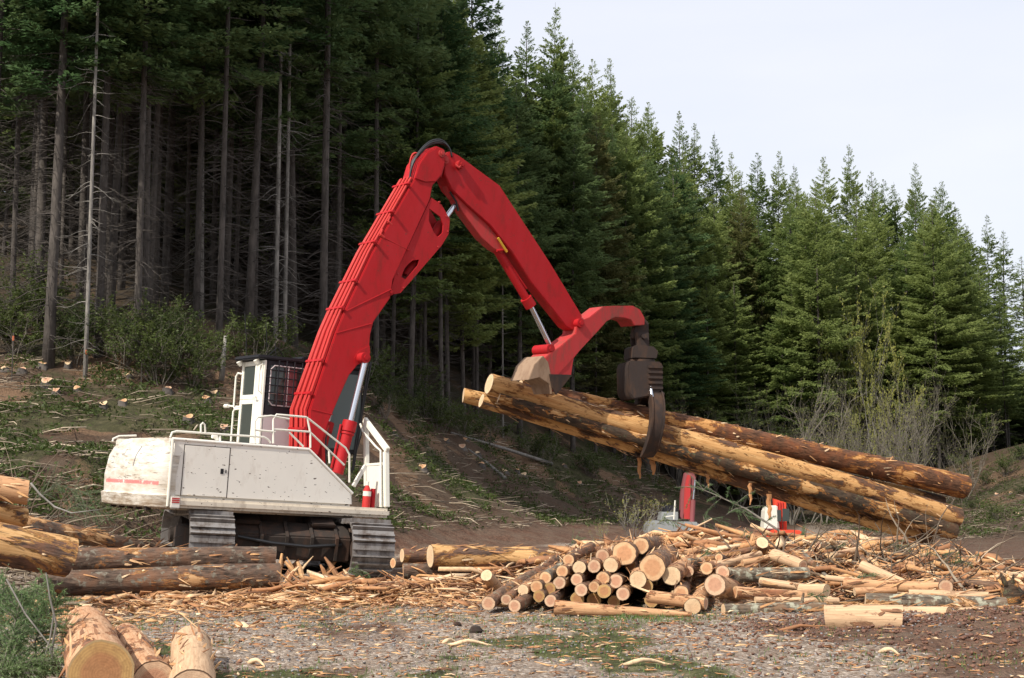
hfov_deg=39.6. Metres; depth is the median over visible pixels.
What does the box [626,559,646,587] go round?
log
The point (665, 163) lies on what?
conifer
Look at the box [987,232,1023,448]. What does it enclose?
conifer
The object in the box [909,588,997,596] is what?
log
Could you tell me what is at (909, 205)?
conifer
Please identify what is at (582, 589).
log
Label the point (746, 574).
log
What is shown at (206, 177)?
conifer
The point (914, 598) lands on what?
log
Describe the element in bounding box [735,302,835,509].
conifer
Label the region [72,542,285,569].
log
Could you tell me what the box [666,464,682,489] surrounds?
bare shrub
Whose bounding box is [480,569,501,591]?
log
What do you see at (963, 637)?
soil clods
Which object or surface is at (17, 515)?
log
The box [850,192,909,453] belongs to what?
conifer
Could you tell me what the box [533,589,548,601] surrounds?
log
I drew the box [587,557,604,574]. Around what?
log
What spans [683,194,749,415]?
conifer
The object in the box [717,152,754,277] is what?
conifer
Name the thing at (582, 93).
conifer
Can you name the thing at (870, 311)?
conifer
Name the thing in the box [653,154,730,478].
conifer
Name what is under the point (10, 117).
conifer
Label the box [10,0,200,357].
conifer
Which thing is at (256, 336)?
green bush
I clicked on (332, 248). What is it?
conifer
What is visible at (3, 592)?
cut bough
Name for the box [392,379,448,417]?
green bush
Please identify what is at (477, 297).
conifer
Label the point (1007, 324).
conifer
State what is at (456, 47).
conifer
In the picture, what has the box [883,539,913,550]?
cut bough
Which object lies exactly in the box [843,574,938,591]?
log
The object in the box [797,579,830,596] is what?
log
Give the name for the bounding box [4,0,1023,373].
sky
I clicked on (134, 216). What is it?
conifer
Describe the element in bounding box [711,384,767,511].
bare shrub
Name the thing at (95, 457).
hillside slash
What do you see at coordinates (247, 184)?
conifer
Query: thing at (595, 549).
log
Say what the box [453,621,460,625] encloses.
soil clod
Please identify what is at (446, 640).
splinter
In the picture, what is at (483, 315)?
conifer
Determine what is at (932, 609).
log
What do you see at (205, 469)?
service door
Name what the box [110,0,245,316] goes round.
conifer
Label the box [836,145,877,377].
conifer
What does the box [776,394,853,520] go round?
bare shrub
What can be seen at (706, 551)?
cut bough
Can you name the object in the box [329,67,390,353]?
conifer
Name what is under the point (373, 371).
green bush
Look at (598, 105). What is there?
conifer
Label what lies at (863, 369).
leafy tree
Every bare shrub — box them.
[642,459,660,484]
[665,385,723,500]
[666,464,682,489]
[696,477,719,507]
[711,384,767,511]
[722,386,785,518]
[729,361,837,520]
[762,430,772,505]
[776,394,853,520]
[782,371,895,523]
[784,394,873,510]
[785,368,877,449]
[786,364,868,524]
[793,385,854,523]
[808,362,939,487]
[842,380,943,489]
[842,416,906,479]
[868,360,958,492]
[868,389,950,489]
[869,358,934,485]
[911,414,972,504]
[931,391,1003,502]
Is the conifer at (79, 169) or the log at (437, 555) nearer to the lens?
the log at (437, 555)
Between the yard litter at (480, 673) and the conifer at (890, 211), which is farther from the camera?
the conifer at (890, 211)
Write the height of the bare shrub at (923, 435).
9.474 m
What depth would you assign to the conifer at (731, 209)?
117.70 m
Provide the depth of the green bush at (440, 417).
70.94 m
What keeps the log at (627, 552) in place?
on the log at (637, 577)
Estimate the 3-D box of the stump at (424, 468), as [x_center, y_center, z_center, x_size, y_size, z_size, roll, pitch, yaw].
[-3.735,5.500,59.130,0.530,0.611,0.556,-5,-8,38]
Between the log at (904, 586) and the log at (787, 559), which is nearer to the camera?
the log at (904, 586)
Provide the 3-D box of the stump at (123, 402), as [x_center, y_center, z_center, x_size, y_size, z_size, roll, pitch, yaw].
[-13.027,2.275,47.499,0.493,0.598,0.514,-2,-7,13]
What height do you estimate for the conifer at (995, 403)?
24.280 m
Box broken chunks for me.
[275,553,350,581]
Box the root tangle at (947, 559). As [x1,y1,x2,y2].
[714,498,1023,604]
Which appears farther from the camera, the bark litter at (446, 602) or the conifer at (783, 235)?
the conifer at (783, 235)
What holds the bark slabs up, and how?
on the ground at (102, 429)
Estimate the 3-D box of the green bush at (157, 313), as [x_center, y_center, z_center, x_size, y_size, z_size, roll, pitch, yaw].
[-13.061,-0.607,53.611,2.464,2.479,2.904,-4,-8,31]
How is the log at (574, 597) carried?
on the ground at (102, 429)
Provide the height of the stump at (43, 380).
0.653 m
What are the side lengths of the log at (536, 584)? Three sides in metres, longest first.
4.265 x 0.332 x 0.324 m
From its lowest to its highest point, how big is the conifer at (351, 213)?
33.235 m
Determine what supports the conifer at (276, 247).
on the ground at (102, 429)
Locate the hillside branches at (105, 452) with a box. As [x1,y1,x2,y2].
[0,348,697,530]
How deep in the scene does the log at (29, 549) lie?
20.91 m
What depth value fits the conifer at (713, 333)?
103.85 m
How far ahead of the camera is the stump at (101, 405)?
46.85 m
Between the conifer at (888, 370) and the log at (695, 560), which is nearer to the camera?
the log at (695, 560)
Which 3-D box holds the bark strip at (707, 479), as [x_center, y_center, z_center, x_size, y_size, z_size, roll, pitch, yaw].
[4.924,3.572,35.738,0.103,0.323,0.114,-4,-8,28]
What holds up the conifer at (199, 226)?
on the ground at (102, 429)
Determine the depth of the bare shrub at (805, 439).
97.51 m
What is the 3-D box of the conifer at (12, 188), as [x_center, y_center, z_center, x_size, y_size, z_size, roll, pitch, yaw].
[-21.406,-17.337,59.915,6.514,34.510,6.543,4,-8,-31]
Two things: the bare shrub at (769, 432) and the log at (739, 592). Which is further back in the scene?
the bare shrub at (769, 432)
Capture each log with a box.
[0,475,28,504]
[0,502,28,526]
[0,522,78,576]
[24,516,173,547]
[38,562,281,596]
[55,606,133,677]
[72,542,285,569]
[115,623,172,677]
[168,615,221,677]
[390,557,407,567]
[400,544,551,562]
[403,562,523,578]
[426,543,553,568]
[462,388,945,502]
[478,394,933,545]
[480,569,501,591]
[481,551,561,609]
[484,373,963,526]
[497,393,958,539]
[501,560,562,604]
[508,592,535,611]
[517,576,539,594]
[519,380,971,498]
[530,558,587,591]
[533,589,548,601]
[539,556,563,583]
[544,581,573,593]
[544,584,574,606]
[553,576,571,588]
[554,600,691,616]
[556,559,580,576]
[562,541,595,563]
[570,570,602,585]
[570,592,589,601]
[572,557,594,572]
[575,569,601,596]
[586,592,603,603]
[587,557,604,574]
[588,570,601,592]
[593,541,616,552]
[595,535,617,561]
[596,565,624,583]
[597,582,617,597]
[603,555,624,572]
[608,591,629,604]
[609,568,630,588]
[612,537,643,565]
[616,580,634,600]
[625,552,649,571]
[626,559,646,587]
[630,584,707,609]
[633,534,662,554]
[639,543,677,582]
[642,579,658,591]
[644,584,673,606]
[662,547,695,585]
[671,575,692,594]
[678,540,707,554]
[682,584,709,613]
[684,555,698,577]
[686,552,707,567]
[698,559,715,575]
[701,545,756,561]
[704,574,743,601]
[711,558,729,576]
[715,549,728,560]
[715,549,762,566]
[721,593,826,614]
[728,560,809,581]
[732,586,808,599]
[741,553,779,565]
[754,594,839,603]
[756,537,768,563]
[759,577,802,589]
[769,549,813,567]
[790,549,825,572]
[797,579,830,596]
[814,537,845,551]
[824,599,904,627]
[825,575,881,581]
[830,544,861,559]
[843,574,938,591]
[848,539,868,560]
[853,581,902,595]
[858,561,905,580]
[864,590,1007,607]
[903,601,958,613]
[905,560,937,569]
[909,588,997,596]
[929,571,952,590]
[940,576,1000,588]
[947,602,978,609]
[955,567,982,578]
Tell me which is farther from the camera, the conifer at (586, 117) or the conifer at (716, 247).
the conifer at (716, 247)
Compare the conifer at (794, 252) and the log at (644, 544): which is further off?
the conifer at (794, 252)
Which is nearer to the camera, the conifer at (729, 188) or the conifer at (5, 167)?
the conifer at (5, 167)
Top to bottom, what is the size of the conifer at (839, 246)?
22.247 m
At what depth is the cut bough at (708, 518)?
30.75 m
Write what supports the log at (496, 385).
on the log at (798, 500)
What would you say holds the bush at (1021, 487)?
on the ground at (102, 429)
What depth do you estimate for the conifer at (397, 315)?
84.92 m
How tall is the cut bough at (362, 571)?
0.411 m
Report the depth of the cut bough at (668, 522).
29.77 m
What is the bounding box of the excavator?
[760,499,801,536]
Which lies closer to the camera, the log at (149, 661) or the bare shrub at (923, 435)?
the log at (149, 661)
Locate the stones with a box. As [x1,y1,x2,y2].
[0,596,1023,677]
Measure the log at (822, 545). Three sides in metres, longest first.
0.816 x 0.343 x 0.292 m
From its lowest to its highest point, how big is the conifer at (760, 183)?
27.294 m
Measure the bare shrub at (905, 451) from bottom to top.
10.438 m
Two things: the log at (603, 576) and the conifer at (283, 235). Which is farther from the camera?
the conifer at (283, 235)
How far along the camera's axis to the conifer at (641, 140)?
110.10 m
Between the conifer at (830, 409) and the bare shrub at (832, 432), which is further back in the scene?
the conifer at (830, 409)
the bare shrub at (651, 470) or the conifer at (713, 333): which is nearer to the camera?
the bare shrub at (651, 470)
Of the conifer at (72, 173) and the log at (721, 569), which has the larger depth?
the conifer at (72, 173)
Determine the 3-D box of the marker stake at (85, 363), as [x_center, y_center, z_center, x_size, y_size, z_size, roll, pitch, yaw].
[-14.795,0.967,49.372,0.065,1.397,0.065,-3,-7,22]
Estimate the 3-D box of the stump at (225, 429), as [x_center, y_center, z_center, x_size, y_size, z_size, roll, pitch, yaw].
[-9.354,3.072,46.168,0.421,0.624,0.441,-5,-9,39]
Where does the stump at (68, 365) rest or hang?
on the ground at (102, 429)
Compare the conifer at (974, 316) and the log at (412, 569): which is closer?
the log at (412, 569)
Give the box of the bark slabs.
[1,582,537,626]
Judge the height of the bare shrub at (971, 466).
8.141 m
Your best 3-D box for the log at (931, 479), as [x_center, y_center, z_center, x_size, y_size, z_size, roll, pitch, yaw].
[6.148,2.566,36.523,12.644,0.738,0.764,13,-10,-14]
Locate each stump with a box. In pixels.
[0,366,9,371]
[16,367,27,374]
[36,362,47,370]
[39,377,53,388]
[51,388,59,395]
[63,361,72,368]
[73,385,81,391]
[99,401,107,409]
[118,398,127,406]
[162,386,173,395]
[182,414,195,423]
[200,395,211,402]
[209,390,218,395]
[220,424,229,432]
[419,464,428,473]
[459,444,467,451]
[478,462,485,469]
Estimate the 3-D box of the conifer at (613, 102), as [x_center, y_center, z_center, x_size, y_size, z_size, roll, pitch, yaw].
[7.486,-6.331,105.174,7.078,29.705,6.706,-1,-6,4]
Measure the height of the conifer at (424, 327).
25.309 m
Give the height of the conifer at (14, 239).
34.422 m
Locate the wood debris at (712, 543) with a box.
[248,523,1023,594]
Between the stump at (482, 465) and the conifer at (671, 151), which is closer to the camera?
the stump at (482, 465)
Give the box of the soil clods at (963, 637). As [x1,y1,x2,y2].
[46,605,1023,677]
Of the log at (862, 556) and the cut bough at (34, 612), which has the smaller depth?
the cut bough at (34, 612)
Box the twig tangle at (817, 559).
[227,512,1004,597]
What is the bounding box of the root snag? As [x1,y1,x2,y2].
[998,573,1023,604]
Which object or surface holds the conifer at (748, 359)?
on the ground at (102, 429)
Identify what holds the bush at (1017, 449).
on the ground at (102, 429)
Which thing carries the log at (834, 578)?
on the wood debris at (712, 543)
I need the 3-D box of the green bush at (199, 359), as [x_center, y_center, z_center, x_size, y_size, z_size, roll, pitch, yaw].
[-11.601,0.623,51.575,2.849,2.340,3.288,3,-7,-25]
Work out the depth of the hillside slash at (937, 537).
80.07 m
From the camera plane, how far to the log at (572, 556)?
23.24 m
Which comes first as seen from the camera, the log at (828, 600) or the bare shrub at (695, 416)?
the log at (828, 600)
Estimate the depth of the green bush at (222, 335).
54.19 m
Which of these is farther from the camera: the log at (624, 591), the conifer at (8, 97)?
the conifer at (8, 97)
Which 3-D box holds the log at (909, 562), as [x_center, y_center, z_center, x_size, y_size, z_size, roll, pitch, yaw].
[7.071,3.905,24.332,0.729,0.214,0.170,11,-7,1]
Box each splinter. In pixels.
[247,658,264,665]
[441,638,455,642]
[447,639,491,645]
[621,658,671,665]
[778,624,824,630]
[878,647,897,653]
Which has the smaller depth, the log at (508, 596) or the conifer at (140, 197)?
the log at (508, 596)
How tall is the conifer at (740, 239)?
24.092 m
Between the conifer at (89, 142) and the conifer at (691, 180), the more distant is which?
the conifer at (691, 180)
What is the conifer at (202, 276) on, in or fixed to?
on the ground at (102, 429)
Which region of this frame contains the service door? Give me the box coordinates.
[181,445,229,496]
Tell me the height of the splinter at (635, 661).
0.080 m
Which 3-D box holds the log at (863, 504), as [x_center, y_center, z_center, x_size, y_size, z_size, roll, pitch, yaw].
[5.617,3.229,35.737,12.794,0.566,0.594,17,-11,-13]
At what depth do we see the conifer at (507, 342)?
88.60 m
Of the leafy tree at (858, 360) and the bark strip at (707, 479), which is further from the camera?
the leafy tree at (858, 360)
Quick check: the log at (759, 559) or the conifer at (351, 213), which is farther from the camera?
the conifer at (351, 213)
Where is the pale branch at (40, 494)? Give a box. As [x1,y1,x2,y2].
[30,482,101,513]
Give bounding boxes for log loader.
[101,139,664,579]
[643,473,708,532]
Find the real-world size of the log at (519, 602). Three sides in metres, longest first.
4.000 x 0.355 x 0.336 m
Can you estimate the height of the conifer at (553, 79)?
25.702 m
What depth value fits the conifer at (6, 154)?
65.60 m
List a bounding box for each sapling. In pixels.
[586,519,607,540]
[674,472,826,575]
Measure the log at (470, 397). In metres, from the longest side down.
13.486 x 0.579 x 0.578 m
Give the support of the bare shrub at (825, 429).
on the ground at (102, 429)
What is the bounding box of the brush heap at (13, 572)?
[0,416,181,587]
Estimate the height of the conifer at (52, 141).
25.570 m
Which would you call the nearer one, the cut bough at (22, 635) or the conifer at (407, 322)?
the cut bough at (22, 635)
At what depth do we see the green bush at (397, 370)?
73.79 m
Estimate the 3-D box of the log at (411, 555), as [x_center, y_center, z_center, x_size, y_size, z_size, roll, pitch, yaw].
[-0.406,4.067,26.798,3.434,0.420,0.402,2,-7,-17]
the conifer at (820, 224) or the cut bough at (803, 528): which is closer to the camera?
the cut bough at (803, 528)
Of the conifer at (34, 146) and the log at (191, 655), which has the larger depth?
the conifer at (34, 146)
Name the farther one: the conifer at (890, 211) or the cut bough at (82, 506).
the conifer at (890, 211)
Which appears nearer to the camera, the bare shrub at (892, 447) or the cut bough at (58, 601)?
the cut bough at (58, 601)
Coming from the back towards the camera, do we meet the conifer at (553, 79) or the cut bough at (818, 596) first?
the conifer at (553, 79)
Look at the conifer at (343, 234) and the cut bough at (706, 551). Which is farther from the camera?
the conifer at (343, 234)
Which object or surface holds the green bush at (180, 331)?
on the ground at (102, 429)
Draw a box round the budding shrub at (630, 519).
[599,493,675,537]
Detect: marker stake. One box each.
[11,333,13,381]
[85,347,86,382]
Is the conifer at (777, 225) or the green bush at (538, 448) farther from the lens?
the conifer at (777, 225)
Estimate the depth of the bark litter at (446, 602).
21.62 m
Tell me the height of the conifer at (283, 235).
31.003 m
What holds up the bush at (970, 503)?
on the ground at (102, 429)
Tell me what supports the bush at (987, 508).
on the ground at (102, 429)
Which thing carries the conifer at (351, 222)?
on the ground at (102, 429)
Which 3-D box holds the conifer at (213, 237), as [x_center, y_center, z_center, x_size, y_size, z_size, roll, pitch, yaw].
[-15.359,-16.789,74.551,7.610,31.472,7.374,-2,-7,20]
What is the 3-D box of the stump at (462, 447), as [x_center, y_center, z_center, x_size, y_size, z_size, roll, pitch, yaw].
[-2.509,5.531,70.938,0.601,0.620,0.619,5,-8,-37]
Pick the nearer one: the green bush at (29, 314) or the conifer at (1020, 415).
the green bush at (29, 314)
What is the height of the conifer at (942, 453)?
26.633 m
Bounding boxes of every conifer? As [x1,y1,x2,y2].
[0,0,73,338]
[0,0,104,345]
[0,0,151,368]
[0,5,98,325]
[0,13,51,297]
[0,27,25,293]
[0,62,13,264]
[0,64,78,276]
[0,85,31,173]
[0,86,82,256]
[0,105,24,259]
[0,111,97,242]
[1,60,82,305]
[1,84,139,259]
[2,60,78,301]
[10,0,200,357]
[17,9,142,314]
[23,98,154,229]
[28,33,135,304]
[39,73,98,284]
[54,0,140,377]
[62,29,168,312]
[62,66,162,304]
[67,93,214,258]
[73,90,138,276]
[81,0,228,342]
[83,0,234,354]
[91,86,172,289]
[97,106,210,239]
[105,11,220,308]
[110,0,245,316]
[122,64,216,309]
[133,93,212,285]
[154,0,267,318]
[160,0,307,348]
[160,63,239,316]
[160,104,213,299]
[161,103,271,271]
[163,126,243,236]
[177,20,304,321]
[181,4,274,321]
[183,94,248,300]
[185,0,338,332]
[201,0,336,332]
[206,87,259,310]
[208,127,271,225]
[219,115,320,281]
[232,2,353,332]
[235,0,366,346]
[237,46,359,332]
[242,0,314,339]
[242,113,320,316]
[245,93,306,302]
[258,0,323,342]
[274,0,407,344]
[276,0,416,341]
[279,2,411,340]
[280,0,400,338]
[283,184,347,246]
[297,172,363,265]
[304,179,313,247]
[310,0,481,388]
[310,186,364,265]
[319,0,461,394]
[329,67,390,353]
[342,4,494,392]
[342,129,364,263]
[344,186,366,263]
[347,10,438,374]
[351,0,470,405]
[358,190,442,352]
[372,171,417,354]
[379,0,506,415]
[380,6,475,404]
[406,0,537,413]
[419,14,506,409]
[428,41,533,418]
[437,17,549,377]
[451,0,531,411]
[452,71,524,388]
[466,76,543,373]
[469,82,571,437]
[480,77,528,376]
[486,20,564,378]
[489,72,526,437]
[499,66,546,335]
[507,62,593,426]
[511,2,604,388]
[520,53,600,437]
[526,124,627,452]
[529,40,619,392]
[554,59,641,390]
[554,83,604,390]
[555,97,637,393]
[560,113,649,452]
[583,123,683,461]
[590,58,647,397]
[593,161,707,472]
[595,124,656,453]
[598,85,628,396]
[611,147,699,469]
[619,96,661,403]
[633,108,675,217]
[634,102,674,190]
[649,168,719,477]
[649,256,727,485]
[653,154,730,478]
[661,110,702,398]
[667,196,735,484]
[669,269,759,496]
[670,151,724,383]
[677,123,731,278]
[682,195,769,489]
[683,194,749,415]
[697,284,779,504]
[701,134,748,393]
[716,172,778,426]
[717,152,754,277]
[718,189,779,429]
[719,212,796,429]
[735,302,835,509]
[736,153,778,409]
[745,192,822,438]
[755,230,809,381]
[757,181,844,364]
[759,151,791,425]
[764,193,854,446]
[766,182,877,445]
[768,246,832,425]
[785,166,805,222]
[787,274,866,449]
[809,157,852,417]
[812,195,913,453]
[820,213,876,432]
[832,261,895,454]
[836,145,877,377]
[847,309,943,460]
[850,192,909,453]
[851,171,900,452]
[875,179,909,301]
[875,233,949,464]
[877,185,920,461]
[883,201,992,468]
[883,202,959,465]
[890,213,973,467]
[895,162,941,430]
[910,238,999,462]
[923,224,1018,457]
[927,186,958,462]
[928,182,986,459]
[929,259,1018,457]
[940,206,1000,454]
[959,226,1017,455]
[963,266,1006,453]
[977,215,1018,450]
[986,283,1023,448]
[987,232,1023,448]
[1001,257,1023,437]
[1013,301,1023,393]
[1016,337,1023,404]
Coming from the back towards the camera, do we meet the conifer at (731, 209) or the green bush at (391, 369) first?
the conifer at (731, 209)
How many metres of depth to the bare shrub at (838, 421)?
96.11 m
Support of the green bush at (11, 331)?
on the ground at (102, 429)
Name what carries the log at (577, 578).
on the log at (574, 597)
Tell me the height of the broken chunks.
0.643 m
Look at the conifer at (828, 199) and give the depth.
125.76 m
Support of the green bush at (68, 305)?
on the ground at (102, 429)
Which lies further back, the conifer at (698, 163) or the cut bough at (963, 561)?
the conifer at (698, 163)
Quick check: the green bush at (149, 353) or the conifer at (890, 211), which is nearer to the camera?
the green bush at (149, 353)
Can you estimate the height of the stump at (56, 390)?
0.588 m
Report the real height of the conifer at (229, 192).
31.421 m
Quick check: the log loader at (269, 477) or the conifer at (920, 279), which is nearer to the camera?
the log loader at (269, 477)
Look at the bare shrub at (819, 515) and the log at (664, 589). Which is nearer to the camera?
the log at (664, 589)
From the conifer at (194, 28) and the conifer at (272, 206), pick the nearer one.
the conifer at (194, 28)
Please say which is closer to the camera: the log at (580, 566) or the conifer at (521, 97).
the log at (580, 566)
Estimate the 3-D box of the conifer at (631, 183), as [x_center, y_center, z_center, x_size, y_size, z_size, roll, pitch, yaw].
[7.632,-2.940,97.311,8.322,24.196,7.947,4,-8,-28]
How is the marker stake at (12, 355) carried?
on the ground at (102, 429)
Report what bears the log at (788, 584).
on the ground at (102, 429)
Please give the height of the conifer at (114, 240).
34.043 m
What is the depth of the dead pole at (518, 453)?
77.58 m
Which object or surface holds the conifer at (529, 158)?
on the ground at (102, 429)
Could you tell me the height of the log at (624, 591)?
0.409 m
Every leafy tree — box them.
[806,276,895,449]
[836,274,925,483]
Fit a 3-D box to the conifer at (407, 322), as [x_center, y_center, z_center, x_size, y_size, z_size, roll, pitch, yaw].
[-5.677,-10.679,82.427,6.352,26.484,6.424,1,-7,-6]
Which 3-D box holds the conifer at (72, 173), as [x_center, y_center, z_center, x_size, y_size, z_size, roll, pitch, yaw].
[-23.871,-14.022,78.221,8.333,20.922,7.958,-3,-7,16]
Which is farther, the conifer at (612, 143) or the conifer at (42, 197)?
the conifer at (612, 143)
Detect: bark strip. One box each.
[637,458,641,478]
[649,459,655,474]
[706,475,709,487]
[747,483,751,504]
[766,494,771,518]
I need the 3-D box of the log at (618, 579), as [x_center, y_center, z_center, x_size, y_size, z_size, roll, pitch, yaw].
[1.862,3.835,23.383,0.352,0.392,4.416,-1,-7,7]
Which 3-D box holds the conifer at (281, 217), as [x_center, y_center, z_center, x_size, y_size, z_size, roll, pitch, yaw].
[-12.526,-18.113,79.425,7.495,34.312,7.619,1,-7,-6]
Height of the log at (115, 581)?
0.549 m
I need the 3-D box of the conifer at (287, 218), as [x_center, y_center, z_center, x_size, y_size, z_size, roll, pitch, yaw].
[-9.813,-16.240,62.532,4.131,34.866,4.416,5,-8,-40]
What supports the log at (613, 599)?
on the ground at (102, 429)
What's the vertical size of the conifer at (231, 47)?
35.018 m
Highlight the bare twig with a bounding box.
[6,573,61,677]
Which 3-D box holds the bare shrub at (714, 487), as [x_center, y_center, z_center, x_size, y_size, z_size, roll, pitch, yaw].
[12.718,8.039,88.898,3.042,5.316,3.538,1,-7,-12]
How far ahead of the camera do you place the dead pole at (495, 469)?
70.43 m
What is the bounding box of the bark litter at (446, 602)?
[0,557,1023,659]
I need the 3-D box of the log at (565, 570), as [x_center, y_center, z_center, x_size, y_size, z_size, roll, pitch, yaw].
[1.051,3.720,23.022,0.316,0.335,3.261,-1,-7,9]
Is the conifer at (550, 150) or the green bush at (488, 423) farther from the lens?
the conifer at (550, 150)
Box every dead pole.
[219,336,225,380]
[450,432,552,465]
[468,448,506,479]
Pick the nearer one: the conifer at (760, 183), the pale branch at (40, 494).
the pale branch at (40, 494)
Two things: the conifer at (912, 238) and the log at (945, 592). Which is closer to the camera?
the log at (945, 592)
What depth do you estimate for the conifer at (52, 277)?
51.71 m
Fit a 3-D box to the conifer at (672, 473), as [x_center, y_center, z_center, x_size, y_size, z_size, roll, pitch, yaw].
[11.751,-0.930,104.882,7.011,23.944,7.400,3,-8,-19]
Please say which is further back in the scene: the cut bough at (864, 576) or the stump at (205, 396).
the stump at (205, 396)
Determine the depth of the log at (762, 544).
23.97 m
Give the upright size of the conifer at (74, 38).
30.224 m
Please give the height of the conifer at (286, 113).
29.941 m
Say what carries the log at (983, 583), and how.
on the ground at (102, 429)
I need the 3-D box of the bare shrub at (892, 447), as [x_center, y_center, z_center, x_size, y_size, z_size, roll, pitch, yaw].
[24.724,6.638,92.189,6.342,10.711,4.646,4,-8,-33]
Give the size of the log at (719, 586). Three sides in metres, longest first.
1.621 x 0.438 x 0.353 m
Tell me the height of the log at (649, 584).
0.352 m
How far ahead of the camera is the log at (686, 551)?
24.98 m
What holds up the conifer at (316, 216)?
on the ground at (102, 429)
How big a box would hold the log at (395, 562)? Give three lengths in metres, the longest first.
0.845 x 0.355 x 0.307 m
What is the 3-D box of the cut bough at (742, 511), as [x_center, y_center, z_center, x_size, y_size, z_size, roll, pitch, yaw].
[4.891,3.652,30.299,0.674,0.464,0.467,1,-7,-8]
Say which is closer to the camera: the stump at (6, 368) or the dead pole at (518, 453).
the stump at (6, 368)
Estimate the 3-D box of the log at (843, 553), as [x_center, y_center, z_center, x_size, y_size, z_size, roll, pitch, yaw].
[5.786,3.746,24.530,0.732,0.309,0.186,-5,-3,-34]
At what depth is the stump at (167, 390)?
49.89 m
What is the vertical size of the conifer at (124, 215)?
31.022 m
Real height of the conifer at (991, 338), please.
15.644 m
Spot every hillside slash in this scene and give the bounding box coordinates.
[0,344,699,539]
[791,464,1023,540]
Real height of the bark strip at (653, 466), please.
0.548 m
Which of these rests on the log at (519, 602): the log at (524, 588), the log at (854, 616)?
the log at (524, 588)
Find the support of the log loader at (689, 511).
on the ground at (102, 429)
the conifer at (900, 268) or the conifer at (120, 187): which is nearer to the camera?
the conifer at (120, 187)
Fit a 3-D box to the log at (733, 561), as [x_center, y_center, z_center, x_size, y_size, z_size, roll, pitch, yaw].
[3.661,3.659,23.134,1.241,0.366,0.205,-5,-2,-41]
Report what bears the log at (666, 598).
on the ground at (102, 429)
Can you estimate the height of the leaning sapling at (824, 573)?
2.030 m
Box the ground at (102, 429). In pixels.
[0,195,1023,677]
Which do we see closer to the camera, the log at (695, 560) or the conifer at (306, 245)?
the log at (695, 560)
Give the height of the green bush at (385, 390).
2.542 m
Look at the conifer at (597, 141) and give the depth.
111.46 m
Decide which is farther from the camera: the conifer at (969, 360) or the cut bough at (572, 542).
the conifer at (969, 360)
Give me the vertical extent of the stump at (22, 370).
0.575 m
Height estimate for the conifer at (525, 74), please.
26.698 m
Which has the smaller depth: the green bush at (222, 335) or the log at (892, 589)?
the log at (892, 589)
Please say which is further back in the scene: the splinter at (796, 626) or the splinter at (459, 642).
the splinter at (796, 626)
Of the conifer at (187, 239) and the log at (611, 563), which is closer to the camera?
the log at (611, 563)
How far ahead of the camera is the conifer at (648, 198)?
97.99 m
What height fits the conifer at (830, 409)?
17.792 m
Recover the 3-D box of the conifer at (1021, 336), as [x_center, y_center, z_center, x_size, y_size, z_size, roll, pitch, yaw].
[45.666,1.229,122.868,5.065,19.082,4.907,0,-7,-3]
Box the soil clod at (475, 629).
[469,625,482,632]
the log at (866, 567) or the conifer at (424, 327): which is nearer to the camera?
the log at (866, 567)
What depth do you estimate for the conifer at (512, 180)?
82.17 m
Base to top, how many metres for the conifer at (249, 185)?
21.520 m
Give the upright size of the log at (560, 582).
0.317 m
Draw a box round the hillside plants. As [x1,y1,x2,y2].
[0,341,1023,540]
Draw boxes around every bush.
[0,242,94,326]
[0,272,45,339]
[0,304,63,356]
[1,296,44,330]
[27,300,93,345]
[41,293,121,366]
[59,295,132,339]
[78,291,155,367]
[81,321,197,385]
[104,288,204,366]
[126,291,193,352]
[142,306,212,360]
[157,320,238,386]
[173,312,238,365]
[223,307,311,356]
[309,340,394,393]
[364,344,401,387]
[364,362,415,418]
[372,338,448,396]
[379,358,407,382]
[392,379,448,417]
[393,394,425,424]
[415,392,462,434]
[439,397,483,437]
[444,397,517,449]
[511,426,561,465]
[572,449,606,477]
[945,452,977,470]
[956,498,986,510]
[977,470,994,484]
[977,494,1020,521]
[993,450,1021,476]
[1008,441,1023,460]
[1013,482,1023,493]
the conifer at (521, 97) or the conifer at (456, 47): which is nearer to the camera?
the conifer at (456, 47)
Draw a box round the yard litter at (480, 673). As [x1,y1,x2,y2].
[2,599,1023,677]
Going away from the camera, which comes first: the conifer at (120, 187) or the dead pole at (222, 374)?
the dead pole at (222, 374)
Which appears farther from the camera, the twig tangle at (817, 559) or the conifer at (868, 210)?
the conifer at (868, 210)
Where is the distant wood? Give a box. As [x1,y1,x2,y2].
[0,121,1023,462]
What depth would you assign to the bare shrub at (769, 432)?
89.84 m
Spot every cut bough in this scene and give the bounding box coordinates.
[0,564,63,621]
[0,569,50,659]
[0,581,62,654]
[0,582,52,677]
[0,633,65,677]
[19,568,84,677]
[33,461,106,523]
[54,471,126,528]
[346,563,369,578]
[568,529,584,545]
[657,511,684,528]
[700,512,730,528]
[700,548,720,555]
[726,500,750,519]
[800,522,818,537]
[807,590,827,600]
[854,572,879,579]
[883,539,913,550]
[921,547,958,562]
[950,552,985,568]
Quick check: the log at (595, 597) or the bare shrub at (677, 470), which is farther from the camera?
the bare shrub at (677, 470)
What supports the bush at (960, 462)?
on the ground at (102, 429)
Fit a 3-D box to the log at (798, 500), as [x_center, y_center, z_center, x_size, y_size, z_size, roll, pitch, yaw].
[5.182,3.396,36.110,12.809,0.565,0.586,18,-11,-13]

